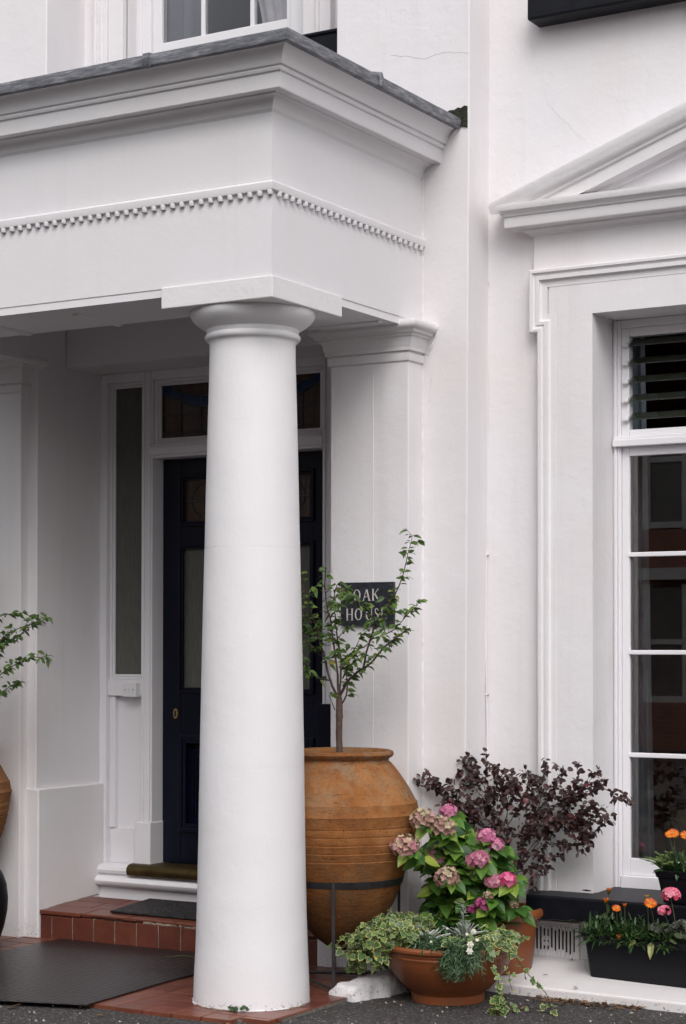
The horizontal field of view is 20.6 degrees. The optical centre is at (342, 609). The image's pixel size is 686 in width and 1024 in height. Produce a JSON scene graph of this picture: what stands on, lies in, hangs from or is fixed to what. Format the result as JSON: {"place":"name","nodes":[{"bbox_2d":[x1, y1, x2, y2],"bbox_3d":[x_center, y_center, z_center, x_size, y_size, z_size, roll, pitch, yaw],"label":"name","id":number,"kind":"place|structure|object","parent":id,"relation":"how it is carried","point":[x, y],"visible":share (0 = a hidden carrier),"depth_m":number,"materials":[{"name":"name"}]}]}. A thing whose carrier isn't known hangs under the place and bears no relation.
{"place":"outdoors","nodes":[
{"label":"outdoors","id":0,"kind":"place"},
{"bbox_2d":[0,935,375,1023],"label":"porch floor","id":1,"kind":"structure","parent":0,"point":[172,999],"depth_m":8.43,"materials":[{"name":"tile"}]},
{"bbox_2d":[0,870,7,936],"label":"black tub","id":2,"kind":"object","parent":1,"relation":"on","point":[3,899],"visible":1,"depth_m":9.76,"materials":[{"name":"plastic"}]},
{"bbox_2d":[0,939,194,1005],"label":"rubber mat","id":3,"kind":"object","parent":1,"relation":"on","point":[78,972],"visible":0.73,"depth_m":9.20,"materials":[{"name":"grey rubber"}]},
{"bbox_2d":[228,1005,248,1010],"bbox_3d":[-0.455,1.728,8.186,0.093,0.032,0.056,-1,-1,31],"label":"weed","id":4,"kind":"object","parent":1,"relation":"on","point":[232,1008],"visible":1,"depth_m":8.20,"materials":[{"name":"green plant"}]},
{"bbox_2d":[306,876,403,989],"bbox_3d":[-0.011,1.508,8.923,0.603,0.508,0.597,-1,-1,31],"label":"urn stand","id":5,"kind":"object","parent":1,"relation":"on","point":[333,887],"visible":0.4,"depth_m":8.65,"materials":[{"name":"metal"}]},
{"bbox_2d":[304,747,417,950],"bbox_3d":[-0.008,1.138,8.929,0.743,0.950,0.745,-1,-1,31],"label":"urn","id":6,"kind":"object","parent":5,"relation":"on","point":[361,804],"visible":0.59,"depth_m":8.66,"materials":[{"name":"ceramic"}]},
{"bbox_2d":[301,529,427,751],"bbox_3d":[0.081,0.152,8.915,0.839,1.048,0.304,-1,-1,31],"label":"cherry tree","id":7,"kind":"object","parent":6,"relation":"in","point":[336,606],"visible":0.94,"depth_m":8.93,"materials":[{"name":"green plant"}]},
{"bbox_3d":[-2.167,1.530,10.198,0.603,0.508,0.597,-1,-1,31],"label":"urn stand","id":8,"kind":"object","parent":1,"relation":"on","visible":0},
{"bbox_2d":[0,765,11,837],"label":"urn","id":9,"kind":"object","parent":8,"relation":"on","point":[5,790],"visible":1,"depth_m":10.14,"materials":[{"name":"ceramic"}]},
{"bbox_2d":[0,610,53,698],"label":"cherry tree","id":10,"kind":"object","parent":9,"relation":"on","point":[6,637],"visible":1,"depth_m":9.80,"materials":[{"name":"green plant"}]},
{"bbox_2d":[0,994,682,1023],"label":"grit","id":11,"kind":"object","parent":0,"point":[361,1002],"visible":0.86,"depth_m":8.28,"materials":[{"name":"grey gravel"}]},
{"bbox_2d":[0,991,685,1023],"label":"ground","id":12,"kind":"structure","parent":0,"point":[381,1011],"depth_m":8.23,"materials":[{"name":"grey asphalt"}]},
{"bbox_2d":[8,951,644,1023],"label":"leaf litter","id":13,"kind":"object","parent":12,"relation":"on","point":[556,1000],"visible":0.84,"depth_m":8.47,"materials":[{"name":"brown plant"}]},
{"bbox_2d":[0,0,685,1013],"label":"house","id":14,"kind":"structure","parent":12,"relation":"on","point":[268,334],"depth_m":9.22,"materials":[{"name":"white paint"}]},
{"bbox_2d":[123,683,139,696],"bbox_3d":[-1.202,0.457,10.704,0.095,0.080,0.046,-1,-1,31],"label":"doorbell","id":15,"kind":"object","parent":14,"relation":"attached to","point":[131,689],"visible":1,"depth_m":10.69,"materials":[{"name":"white plastic"}]},
{"bbox_2d":[110,898,196,919],"bbox_3d":[-0.843,1.614,10.132,0.769,0.033,0.392,-1,-1,31],"label":"doormat","id":16,"kind":"object","parent":14,"relation":"on","point":[174,909],"visible":0.51,"depth_m":10.15,"materials":[{"name":"grey rubber"}]},
{"bbox_2d":[136,0,302,56],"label":"upper window","id":17,"kind":"structure","parent":14,"relation":"in","point":[162,25],"depth_m":10.75,"materials":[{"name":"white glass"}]},
{"bbox_2d":[163,451,322,863],"bbox_3d":[-0.529,0.286,10.456,1.125,2.278,0.070,-1,-1,31],"label":"front door","id":18,"kind":"structure","parent":14,"relation":"in","point":[184,480],"depth_m":10.64,"materials":[{"name":"black wood"}]},
{"bbox_2d":[341,582,394,625],"bbox_3d":[0.122,-0.026,9.282,0.300,0.214,0.021,-1,-1,31],"label":"name plaque","id":19,"kind":"object","parent":14,"relation":"attached to","point":[370,592],"visible":0.74,"depth_m":9.27,"materials":[{"name":"stone"}]},
{"bbox_2d":[485,206,488,850],"bbox_3d":[0.716,-1.720,9.391,0.023,6.902,0.010,-1,-1,31],"label":"wall cable","id":20,"kind":"object","parent":14,"relation":"attached to","point":[486,694],"depth_m":9.36,"materials":[{"name":"white plastic"}]},
{"bbox_2d":[476,902,542,974],"bbox_3d":[0.757,1.569,9.008,0.400,0.300,0.400,-1,-1,31],"label":"terracotta pot","id":21,"kind":"object","parent":14,"relation":"on","point":[525,950],"visible":0.3,"depth_m":8.88,"materials":[{"name":"ceramic"}]},
{"bbox_2d":[413,747,634,890],"bbox_3d":[0.884,1.072,9.002,1.139,0.803,0.324,-1,-1,31],"label":"purple shrub","id":22,"kind":"object","parent":21,"relation":"in","point":[566,819],"visible":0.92,"depth_m":9.00,"materials":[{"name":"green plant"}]},
{"bbox_2d":[581,933,685,987],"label":"planter trough","id":23,"kind":"object","parent":14,"relation":"on","point":[621,963],"visible":0.74,"depth_m":8.61,"materials":[{"name":"black plastic"}]},
{"bbox_2d":[567,887,643,951],"bbox_3d":[1.205,1.429,8.700,0.400,0.286,0.244,-1,-1,31],"label":"gazania","id":24,"kind":"object","parent":23,"relation":"in","point":[605,926],"visible":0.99,"depth_m":8.70,"materials":[{"name":"green plant"}]},
{"bbox_2d":[608,895,679,958],"bbox_3d":[1.360,1.443,8.601,0.395,0.278,0.197,-1,-1,31],"label":"gazania","id":25,"kind":"object","parent":23,"relation":"in","point":[648,934],"visible":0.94,"depth_m":8.58,"materials":[{"name":"green plant"}]},
{"bbox_2d":[650,887,685,949],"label":"geranium","id":26,"kind":"object","parent":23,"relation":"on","point":[675,894],"visible":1,"depth_m":8.50,"materials":[{"name":"pink plant"}]},
{"bbox_2d":[612,314,685,889],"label":"sash window","id":27,"kind":"structure","parent":14,"relation":"in","point":[630,871],"depth_m":9.23,"materials":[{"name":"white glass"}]},
{"bbox_2d":[653,868,685,903],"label":"plant pot","id":28,"kind":"object","parent":14,"relation":"on","point":[666,879],"visible":0.74,"depth_m":8.63,"materials":[{"name":"black plastic"}]},
{"bbox_2d":[639,851,673,868],"bbox_3d":[1.448,1.160,8.722,0.158,0.099,0.215,0,-1,9],"label":"fern plant","id":29,"kind":"object","parent":28,"relation":"in","point":[658,860],"visible":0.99,"depth_m":8.70,"materials":[{"name":"green plant"}]},
{"bbox_2d":[653,828,685,880],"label":"gazania","id":30,"kind":"object","parent":28,"relation":"in","point":[680,866],"visible":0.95,"depth_m":8.67,"materials":[{"name":"orange plant"}]},
{"bbox_2d":[329,967,410,1001],"bbox_3d":[0.181,1.720,8.748,0.175,0.138,0.540,-1,-1,43],"label":"kerb stone","id":31,"kind":"object","parent":12,"relation":"on","point":[385,983],"visible":0.59,"depth_m":8.62,"materials":[{"name":"white stone"}]},
{"bbox_2d":[386,932,516,1005],"bbox_3d":[0.477,1.641,8.602,0.628,0.269,0.628,-1,-1,31],"label":"terracotta bowl","id":32,"kind":"object","parent":12,"relation":"on","point":[416,974],"visible":0.55,"depth_m":8.40,"materials":[{"name":"ceramic"}]},
{"bbox_2d":[328,908,440,976],"bbox_3d":[0.200,1.568,8.684,0.495,0.356,0.686,-1,-1,31],"label":"variegated ivy","id":33,"kind":"object","parent":32,"relation":"in","point":[380,936],"visible":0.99,"depth_m":8.52,"materials":[{"name":"green plant"}]},
{"bbox_2d":[417,925,450,943],"bbox_3d":[0.398,1.475,8.558,0.181,0.104,0.154,0,-1,-19],"label":"silver plant","id":34,"kind":"object","parent":32,"relation":"on","point":[433,932],"visible":0.56,"depth_m":8.53,"materials":[{"name":"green plant"}]},
{"bbox_2d":[411,927,492,983],"bbox_3d":[0.474,1.520,8.363,0.410,0.245,0.298,-1,-1,31],"label":"dianthus","id":35,"kind":"object","parent":32,"relation":"in","point":[457,962],"visible":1,"depth_m":8.26,"materials":[{"name":"green plant"}]},
{"bbox_2d":[389,803,535,933],"bbox_3d":[0.529,1.245,8.870,0.699,0.664,0.578,0,-1,-8],"label":"hydrangea","id":36,"kind":"object","parent":32,"relation":"in","point":[455,860],"visible":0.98,"depth_m":8.73,"materials":[{"name":"green plant"}]},
{"bbox_2d":[442,902,487,938],"bbox_3d":[0.554,1.412,8.507,0.160,0.187,0.222,-1,-1,31],"label":"silver plant","id":37,"kind":"object","parent":32,"relation":"in","point":[463,929],"visible":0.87,"depth_m":8.50,"materials":[{"name":"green plant"}]},
{"bbox_2d":[441,924,557,1015],"bbox_3d":[0.643,1.612,8.422,0.479,0.342,0.557,0,-1,-14],"label":"variegated ivy","id":38,"kind":"object","parent":32,"relation":"in","point":[503,938],"visible":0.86,"depth_m":8.31,"materials":[{"name":"green plant"}]}
]}

